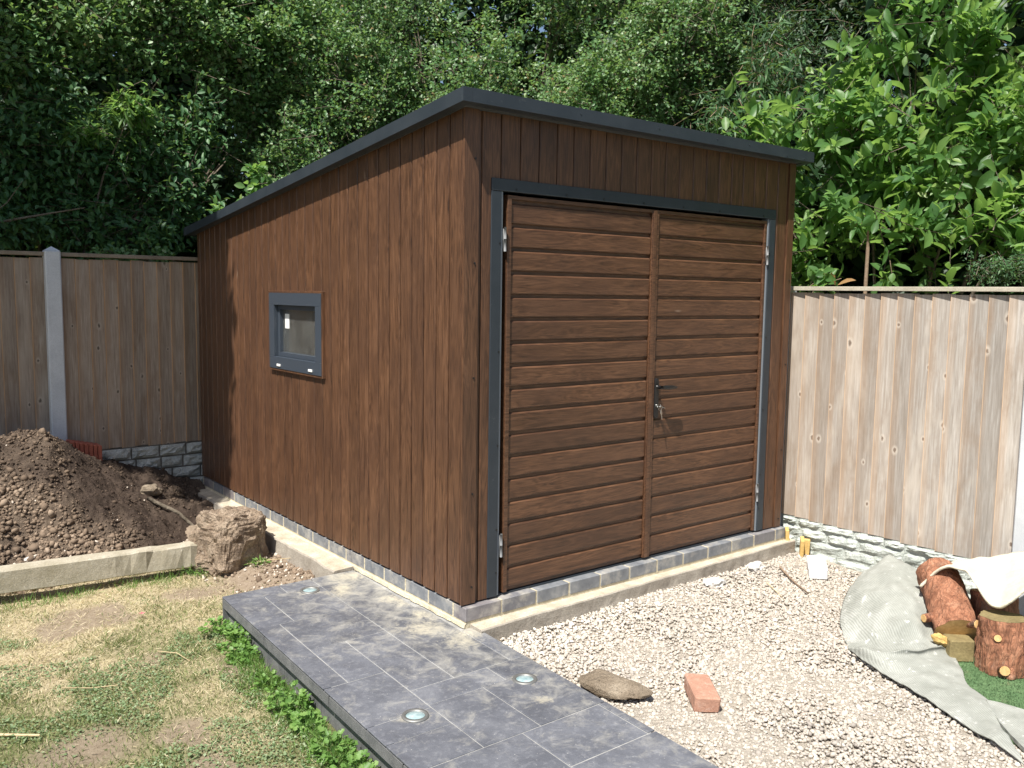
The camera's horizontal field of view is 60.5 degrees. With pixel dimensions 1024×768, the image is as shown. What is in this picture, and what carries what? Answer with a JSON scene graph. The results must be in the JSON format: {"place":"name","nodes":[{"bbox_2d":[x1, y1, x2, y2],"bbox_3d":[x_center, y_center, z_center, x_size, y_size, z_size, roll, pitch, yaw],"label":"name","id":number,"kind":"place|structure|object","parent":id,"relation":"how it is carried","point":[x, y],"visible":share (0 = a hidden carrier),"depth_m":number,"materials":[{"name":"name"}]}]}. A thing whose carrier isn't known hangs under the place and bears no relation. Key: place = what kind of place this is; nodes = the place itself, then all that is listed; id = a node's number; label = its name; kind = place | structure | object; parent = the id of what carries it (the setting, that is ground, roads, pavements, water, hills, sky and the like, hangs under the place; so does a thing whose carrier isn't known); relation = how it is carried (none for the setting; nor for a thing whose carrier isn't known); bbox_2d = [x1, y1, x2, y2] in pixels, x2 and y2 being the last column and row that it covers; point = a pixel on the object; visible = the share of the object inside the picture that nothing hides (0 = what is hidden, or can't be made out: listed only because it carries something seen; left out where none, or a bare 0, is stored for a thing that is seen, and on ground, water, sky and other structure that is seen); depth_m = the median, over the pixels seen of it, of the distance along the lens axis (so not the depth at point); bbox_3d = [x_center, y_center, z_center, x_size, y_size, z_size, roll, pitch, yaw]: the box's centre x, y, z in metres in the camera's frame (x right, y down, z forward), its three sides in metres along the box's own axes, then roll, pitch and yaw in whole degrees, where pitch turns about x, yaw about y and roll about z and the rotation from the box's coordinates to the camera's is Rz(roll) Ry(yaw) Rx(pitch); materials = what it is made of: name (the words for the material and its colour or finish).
{"place":"outdoors","nodes":[
{"label":"outdoors","id":0,"kind":"place"},
{"bbox_2d":[0,560,257,613],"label":"grass","id":1,"kind":"structure","parent":0,"point":[78,592],"depth_m":5.06,"materials":[{"name":"green plant"}]},
{"bbox_2d":[0,525,359,767],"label":"lawn","id":2,"kind":"structure","parent":0,"point":[93,751],"depth_m":3.98,"materials":[{"name":"green plant"}]},
{"bbox_2d":[0,733,39,735],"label":"stick","id":3,"kind":"object","parent":2,"relation":"on","point":[6,734],"visible":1,"depth_m":3.45,"materials":[{"name":"beige wood"}]},
{"bbox_2d":[61,684,121,687],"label":"stalk","id":4,"kind":"object","parent":2,"relation":"on","point":[91,687],"visible":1,"depth_m":3.87,"materials":[{"name":"beige plant"}]},
{"bbox_2d":[0,428,213,596],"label":"soil heap","id":5,"kind":"object","parent":2,"relation":"on","point":[60,498],"visible":0.66,"depth_m":5.77,"materials":[{"name":"brown soil"}]},
{"bbox_2d":[66,439,74,447],"bbox_3d":[-3.237,0.527,6.442,0.028,0.227,0.161,-4,7,-38],"label":"clay tile","id":6,"kind":"object","parent":5,"relation":"on","point":[70,441],"visible":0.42,"depth_m":6.40,"materials":[{"name":"red ceramic"}]},
{"bbox_2d":[72,440,79,450],"bbox_3d":[-3.213,0.533,6.462,0.028,0.227,0.162,-4,7,-38],"label":"clay tile","id":7,"kind":"object","parent":5,"relation":"on","point":[76,444],"visible":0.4,"depth_m":6.39,"materials":[{"name":"red ceramic"}]},
{"bbox_2d":[76,440,83,452],"bbox_3d":[-3.188,0.539,6.481,0.027,0.228,0.161,-4,7,-38],"label":"clay tile","id":8,"kind":"object","parent":5,"relation":"on","point":[81,445],"visible":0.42,"depth_m":6.41,"materials":[{"name":"red ceramic"}]},
{"bbox_2d":[80,441,88,454],"bbox_3d":[-3.165,0.546,6.501,0.028,0.228,0.161,-4,7,-38],"label":"clay tile","id":9,"kind":"object","parent":5,"relation":"on","point":[86,449],"visible":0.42,"depth_m":6.43,"materials":[{"name":"red ceramic"}]},
{"bbox_2d":[86,442,92,455],"bbox_3d":[-3.141,0.552,6.520,0.028,0.229,0.161,-4,7,-38],"label":"clay tile","id":10,"kind":"object","parent":5,"relation":"on","point":[90,445],"visible":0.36,"depth_m":6.45,"materials":[{"name":"red ceramic"}]},
{"bbox_2d":[89,442,97,458],"bbox_3d":[-3.117,0.558,6.540,0.028,0.229,0.161,-4,7,-38],"label":"clay tile","id":11,"kind":"object","parent":5,"relation":"on","point":[95,451],"visible":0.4,"depth_m":6.47,"materials":[{"name":"red ceramic"}]},
{"bbox_2d":[94,443,101,460],"bbox_3d":[-3.093,0.564,6.559,0.028,0.230,0.161,-4,7,-38],"label":"clay tile","id":12,"kind":"object","parent":5,"relation":"on","point":[99,447],"visible":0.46,"depth_m":6.49,"materials":[{"name":"red ceramic"}]},
{"bbox_2d":[140,484,162,495],"bbox_3d":[-2.642,0.782,6.425,0.169,0.097,0.112,-4,7,-38],"label":"stone","id":13,"kind":"object","parent":5,"relation":"on","point":[152,489],"visible":0.94,"depth_m":6.39,"materials":[{"name":"brown stone"}]},
{"bbox_2d":[146,496,193,525],"bbox_3d":[-2.411,0.937,6.334,0.429,0.263,0.029,0,6,-6],"label":"branch","id":14,"kind":"object","parent":5,"relation":"on","point":[169,508],"visible":0.76,"depth_m":6.32,"materials":[{"name":"grey plant"}]},
{"bbox_2d":[0,506,268,593],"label":"fallen post","id":15,"kind":"object","parent":2,"relation":"on","point":[225,540],"visible":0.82,"depth_m":5.37,"materials":[{"name":"concrete"}]},
{"bbox_2d":[102,440,203,482],"bbox_3d":[-2.660,0.722,7.103,1.675,0.499,0.089,-4,7,-38],"label":"gravel board","id":16,"kind":"object","parent":2,"relation":"on","point":[180,459],"visible":0.21,"depth_m":7.01,"materials":[{"name":"concrete"}]},
{"bbox_2d":[61,252,201,448],"bbox_3d":[-2.665,-0.267,7.023,1.678,1.488,0.063,-4,7,-38],"label":"fence panel","id":17,"kind":"object","parent":16,"relation":"on","point":[132,352],"visible":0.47,"depth_m":6.80,"materials":[{"name":"brown wood"}]},
{"bbox_2d":[157,651,189,660],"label":"stalk","id":18,"kind":"object","parent":2,"relation":"on","point":[173,652],"visible":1,"depth_m":4.25,"materials":[{"name":"beige plant"}]},
{"bbox_2d":[177,563,206,577],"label":"weed","id":19,"kind":"object","parent":2,"relation":"on","point":[194,572],"visible":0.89,"depth_m":5.42,"materials":[{"name":"green plant"}]},
{"bbox_2d":[198,616,233,634],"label":"weed","id":20,"kind":"object","parent":2,"relation":"on","point":[219,627],"visible":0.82,"depth_m":4.54,"materials":[{"name":"green plant"}]},
{"bbox_2d":[216,621,250,650],"bbox_3d":[-1.385,1.266,4.353,0.158,0.119,0.275,-4,7,-38],"label":"weed","id":21,"kind":"object","parent":2,"relation":"on","point":[234,630],"visible":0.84,"depth_m":4.37,"materials":[{"name":"green plant"}]},
{"bbox_2d":[221,639,260,665],"bbox_3d":[-1.310,1.298,4.236,0.170,0.088,0.221,-4,7,-38],"label":"weed","id":22,"kind":"object","parent":2,"relation":"on","point":[232,653],"visible":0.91,"depth_m":4.24,"materials":[{"name":"green plant"}]},
{"bbox_2d":[183,539,314,594],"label":"crumbs","id":23,"kind":"object","parent":2,"relation":"on","point":[300,571],"visible":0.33,"depth_m":5.33,"materials":[{"name":"soil"}]},
{"bbox_2d":[245,555,270,566],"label":"weed","id":24,"kind":"object","parent":2,"relation":"on","point":[256,562],"visible":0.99,"depth_m":5.49,"materials":[{"name":"green plant"}]},
{"bbox_2d":[251,668,284,690],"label":"weed","id":25,"kind":"object","parent":2,"relation":"on","point":[263,678],"visible":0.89,"depth_m":3.92,"materials":[{"name":"green plant"}]},
{"bbox_2d":[263,680,313,717],"bbox_3d":[-0.948,1.332,3.707,0.201,0.110,0.247,-4,7,-38],"label":"weed","id":26,"kind":"object","parent":2,"relation":"on","point":[302,696],"visible":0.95,"depth_m":3.70,"materials":[{"name":"green plant"}]},
{"bbox_2d":[215,619,368,767],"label":"weeds","id":27,"kind":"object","parent":2,"relation":"on","point":[256,665],"depth_m":3.76,"materials":[{"name":"green plant"}]},
{"bbox_2d":[287,708,326,735],"bbox_3d":[-0.839,1.373,3.581,0.163,0.079,0.169,-1,6,-16],"label":"weed","id":28,"kind":"object","parent":2,"relation":"on","point":[295,722],"visible":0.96,"depth_m":3.58,"materials":[{"name":"green plant"}]},
{"bbox_2d":[305,725,357,767],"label":"weed","id":29,"kind":"object","parent":2,"relation":"on","point":[315,747],"visible":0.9,"depth_m":3.35,"materials":[{"name":"green plant"}]},
{"bbox_2d":[329,747,378,767],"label":"weed","id":30,"kind":"object","parent":2,"relation":"on","point":[359,756],"visible":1,"depth_m":3.24,"materials":[{"name":"green plant"}]},
{"bbox_2d":[222,570,718,767],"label":"patio","id":31,"kind":"structure","parent":0,"point":[366,662],"depth_m":3.61,"materials":[{"name":"tile"}]},
{"bbox_2d":[300,586,319,593],"bbox_3d":[-1.092,1.113,4.742,0.106,0.009,0.106,-4,7,-38],"label":"ground light","id":32,"kind":"object","parent":31,"relation":"on","point":[308,590],"visible":1,"depth_m":4.73,"materials":[{"name":"silver metal"}]},
{"bbox_2d":[401,708,428,722],"bbox_3d":[-0.369,1.266,3.354,0.106,0.009,0.106,-4,7,-38],"label":"ground light","id":33,"kind":"object","parent":31,"relation":"on","point":[413,715],"visible":1,"depth_m":3.35,"materials":[{"name":"silver metal"}]},
{"bbox_2d":[512,673,536,684],"bbox_3d":[0.054,1.238,3.685,0.106,0.009,0.106,-4,7,-38],"label":"ground light","id":34,"kind":"object","parent":31,"relation":"on","point":[524,678],"visible":1,"depth_m":3.68,"materials":[{"name":"silver metal"}]},
{"bbox_2d":[113,3,1006,176],"label":"sky","id":35,"kind":"structure","parent":0,"point":[541,29],"materials":[{"name":"white"}]},
{"bbox_2d":[500,552,1023,767],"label":"gravel","id":36,"kind":"structure","parent":0,"point":[730,614],"depth_m":4.01,"materials":[{"name":"beige gravel"}]},
{"bbox_2d":[703,577,725,586],"bbox_3d":[1.188,1.167,5.128,0.163,0.079,0.084,-2,6,-22],"label":"rubble lump","id":37,"kind":"object","parent":36,"relation":"on","point":[715,581],"visible":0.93,"depth_m":5.10,"materials":[{"name":"white stone"}]},
{"bbox_2d":[779,566,808,593],"bbox_3d":[1.668,1.163,5.206,0.014,0.016,0.490,1,6,-1],"label":"stick","id":38,"kind":"object","parent":36,"relation":"on","point":[780,567],"visible":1,"depth_m":5.20,"materials":[{"name":"brown wood"}]},
{"bbox_2d":[799,536,809,556],"bbox_3d":[1.916,1.071,5.745,0.065,0.127,0.117,3,6,16],"label":"wooden peg","id":39,"kind":"object","parent":36,"relation":"on","point":[804,547],"visible":0.91,"depth_m":5.75,"materials":[{"name":"yellow wood"}]},
{"bbox_2d":[807,555,827,579],"bbox_3d":[1.868,1.123,5.380,0.114,0.094,0.222,2,6,15],"label":"block","id":40,"kind":"object","parent":36,"relation":"on","point":[817,568],"depth_m":5.30,"materials":[{"name":"white concrete"}]},
{"bbox_2d":[840,555,1023,764],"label":"grey carpet","id":41,"kind":"object","parent":36,"relation":"on","point":[886,629],"visible":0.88,"depth_m":4.15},
{"bbox_2d":[931,633,946,646],"bbox_3d":[2.021,1.207,4.140,0.092,0.071,0.044,2,6,16],"label":"wood chunk","id":42,"kind":"object","parent":41,"relation":"on","point":[939,639],"visible":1,"depth_m":4.13,"materials":[{"name":"yellow wood"}]},
{"bbox_2d":[916,557,977,639],"bbox_3d":[2.131,1.064,4.313,0.249,0.368,0.430,3,6,18],"label":"log","id":43,"kind":"object","parent":41,"relation":"on","point":[948,603],"visible":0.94,"depth_m":4.22,"materials":[{"name":"brown wood"}]},
{"bbox_2d":[919,552,1023,608],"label":"cream carpet","id":44,"kind":"object","parent":43,"relation":"on","point":[998,581],"visible":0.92,"depth_m":4.25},
{"bbox_2d":[970,588,1019,648],"bbox_3d":[2.338,1.148,4.263,0.239,0.309,0.232,-4,7,-38],"label":"log","id":45,"kind":"object","parent":36,"relation":"on","point":[979,603],"visible":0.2,"depth_m":4.22,"materials":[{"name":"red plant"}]},
{"bbox_2d":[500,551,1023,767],"bbox_3d":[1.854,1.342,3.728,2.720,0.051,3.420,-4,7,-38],"label":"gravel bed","id":46,"kind":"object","parent":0,"point":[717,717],"visible":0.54,"depth_m":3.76,"materials":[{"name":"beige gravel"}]},
{"bbox_2d":[578,668,652,699],"bbox_3d":[0.433,1.285,3.734,0.344,0.084,0.134,5,7,36],"label":"stone","id":47,"kind":"object","parent":46,"relation":"on","point":[603,683],"visible":1,"depth_m":3.69,"materials":[{"name":"brown stone"}]},
{"bbox_2d":[684,673,720,712],"bbox_3d":[0.792,1.290,3.671,0.109,0.076,0.222,1,6,-1],"label":"brick","id":48,"kind":"object","parent":46,"relation":"on","point":[702,693],"visible":1,"depth_m":3.61,"materials":[{"name":"brick"}]},
{"bbox_2d":[745,561,763,571],"bbox_3d":[1.504,1.134,5.436,0.155,0.066,0.103,-4,7,-38],"label":"rubble lump","id":49,"kind":"object","parent":46,"relation":"on","point":[754,566],"visible":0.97,"depth_m":5.40,"materials":[{"name":"white stone"}]},
{"bbox_2d":[785,527,788,540],"bbox_3d":[1.829,1.025,5.837,0.032,0.135,0.096,2,6,13],"label":"wooden peg","id":50,"kind":"object","parent":46,"relation":"on","point":[786,533],"visible":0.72,"depth_m":5.79,"materials":[{"name":"yellow wood"}]},
{"bbox_2d":[782,514,976,597],"bbox_3d":[2.285,1.130,5.398,0.071,0.373,1.465,-4,7,-38],"label":"gravel board","id":51,"kind":"object","parent":46,"relation":"on","point":[853,550],"visible":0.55,"depth_m":5.53,"materials":[{"name":"concrete"}]},
{"bbox_2d":[782,286,1023,558],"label":"fence panel","id":52,"kind":"object","parent":51,"relation":"on","point":[903,417],"visible":0.89,"depth_m":5.21,"materials":[{"name":"beige wood"}]},
{"bbox_2d":[806,260,911,293],"bbox_3d":[2.199,-0.654,5.630,0.266,0.263,0.720,-5,8,-43],"label":"plant","id":53,"kind":"object","parent":52,"relation":"attached to","point":[818,277],"visible":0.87,"depth_m":5.72,"materials":[{"name":"green plant"}]},
{"bbox_2d":[958,653,1023,746],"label":"artificial turf","id":54,"kind":"structure","parent":46,"relation":"on","point":[1000,689],"depth_m":3.84,"materials":[{"name":"green plastic"}]},
{"bbox_2d":[943,634,974,661],"bbox_3d":[2.101,1.240,4.133,0.115,0.106,0.102,1,6,6],"label":"wood block","id":55,"kind":"object","parent":54,"relation":"on","point":[959,648],"depth_m":4.09,"materials":[{"name":"beige wood"}]},
{"bbox_2d":[974,609,1023,679],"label":"log","id":56,"kind":"object","parent":54,"relation":"on","point":[999,651],"visible":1,"depth_m":3.92,"materials":[{"name":"brown wood"}]},
{"bbox_2d":[986,700,1023,751],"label":"carpet scrap","id":57,"kind":"object","parent":54,"relation":"on","point":[1010,718],"visible":0.86,"depth_m":3.49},
{"label":"ground","id":58,"kind":"structure","parent":0,"visible":0},
{"bbox_2d":[42,246,67,440],"bbox_3d":[-3.366,0.082,6.494,0.105,2.178,0.110,-4,7,-38],"label":"concrete post","id":59,"kind":"object","parent":58,"relation":"on","point":[51,257],"visible":0.64,"depth_m":6.41,"materials":[{"name":"grey concrete"}]},
{"bbox_2d":[0,250,49,435],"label":"fence panel","id":60,"kind":"object","parent":59,"relation":"attached to","point":[24,399],"visible":0.79,"depth_m":6.33,"materials":[{"name":"brown wood"}]},
{"bbox_2d":[53,80,163,257],"bbox_3d":[-3.280,-0.929,7.223,0.898,3.047,0.578,-4,7,-38],"label":"sapling","id":61,"kind":"object","parent":58,"relation":"on","point":[124,109],"visible":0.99,"depth_m":7.11,"materials":[{"name":"green plant"}]},
{"bbox_2d":[0,13,245,262],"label":"shrub","id":62,"kind":"object","parent":58,"relation":"on","point":[155,172],"visible":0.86,"depth_m":7.14,"materials":[{"name":"green plant"}]},
{"bbox_2d":[0,181,84,222],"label":"bare branch","id":63,"kind":"object","parent":62,"relation":"attached to","point":[20,218],"visible":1,"depth_m":6.61,"materials":[{"name":"grey plant"}]},
{"bbox_2d":[88,240,174,261],"bbox_3d":[-2.982,-0.975,6.929,0.660,0.333,0.286,-4,7,-38],"label":"plant","id":64,"kind":"object","parent":62,"relation":"on","point":[127,251],"visible":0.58,"depth_m":6.86,"materials":[{"name":"green plant"}]},
{"bbox_2d":[0,0,361,445],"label":"tree","id":65,"kind":"object","parent":58,"relation":"on","point":[234,32],"visible":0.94,"depth_m":7.77,"materials":[{"name":"green plant"}]},
{"bbox_2d":[206,161,273,211],"bbox_3d":[-2.265,-1.595,7.528,0.378,0.643,0.611,4,7,28],"label":"plant","id":66,"kind":"object","parent":58,"relation":"on","point":[259,174],"visible":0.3,"depth_m":7.52,"materials":[{"name":"green plant"}]},
{"bbox_2d":[228,0,755,196],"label":"tree","id":67,"kind":"object","parent":58,"relation":"on","point":[673,43],"visible":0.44,"depth_m":8.54,"materials":[{"name":"green plant"}]},
{"bbox_2d":[184,86,813,640],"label":"shed","id":68,"kind":"structure","parent":58,"relation":"on","point":[458,344],"depth_m":4.83,"materials":[{"name":"wood"}]},
{"bbox_2d":[268,290,325,378],"bbox_3d":[-1.348,-0.327,5.566,0.091,0.523,0.800,-4,7,-38],"label":"window","id":69,"kind":"structure","parent":68,"relation":"in","point":[297,345],"depth_m":5.56,"materials":[{"name":"grey plastic"}]},
{"bbox_2d":[498,195,657,591],"bbox_3d":[0.356,0.043,4.633,1.068,1.966,0.065,-4,7,-38],"label":"door","id":70,"kind":"structure","parent":68,"relation":"in","point":[578,278],"depth_m":4.60,"materials":[{"name":"brown wood"}]},
{"bbox_2d":[657,404,663,417],"bbox_3d":[0.840,0.155,4.974,0.037,0.086,0.057,4,7,32],"label":"key ring","id":71,"kind":"object","parent":68,"relation":"hanging from","point":[658,405],"visible":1,"depth_m":4.96,"materials":[{"name":"silver metal"}]},
{"bbox_2d":[647,210,768,556],"bbox_3d":[1.188,-0.009,5.248,1.011,1.966,0.115,-4,7,-38],"label":"door","id":72,"kind":"structure","parent":68,"relation":"in","point":[710,279],"depth_m":5.24,"materials":[{"name":"brown wood"}]},
{"bbox_2d":[0,0,1023,447],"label":"wood","id":73,"kind":"object","parent":58,"relation":"on","point":[224,186],"visible":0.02,"depth_m":9.32,"materials":[{"name":"green plant"}]},
{"bbox_2d":[664,0,822,141],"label":"bush","id":74,"kind":"object","parent":58,"relation":"on","point":[773,65],"visible":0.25,"depth_m":7.44,"materials":[{"name":"green plant"}]},
{"bbox_2d":[780,290,796,525],"bbox_3d":[1.816,0.314,5.949,0.100,1.972,0.100,-4,7,-38],"label":"concrete post","id":75,"kind":"object","parent":58,"relation":"on","point":[781,513],"visible":0.05,"depth_m":5.88,"materials":[{"name":"grey concrete"}]},
{"bbox_2d":[626,0,960,143],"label":"tree","id":76,"kind":"object","parent":58,"relation":"on","point":[786,7],"visible":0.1,"depth_m":8.38,"materials":[{"name":"green plant"}]},
{"bbox_2d":[838,210,870,293],"bbox_3d":[2.229,-0.059,5.820,0.199,2.152,0.298,2,6,13],"label":"sapling","id":77,"kind":"object","parent":58,"relation":"on","point":[856,223],"visible":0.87,"depth_m":5.70,"materials":[{"name":"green plant"}]},
{"bbox_2d":[715,0,1023,294],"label":"shrub","id":78,"kind":"object","parent":58,"relation":"on","point":[948,183],"visible":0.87,"depth_m":5.86,"materials":[{"name":"green plant"}]},
{"bbox_2d":[960,239,1023,294],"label":"bush","id":79,"kind":"object","parent":58,"relation":"on","point":[999,269],"visible":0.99,"depth_m":5.00,"materials":[{"name":"green plant"}]},
{"bbox_2d":[1012,391,1023,615],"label":"concrete post","id":80,"kind":"object","parent":58,"relation":"on","point":[1018,538],"visible":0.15,"depth_m":4.71,"materials":[{"name":"white concrete"}]}
]}

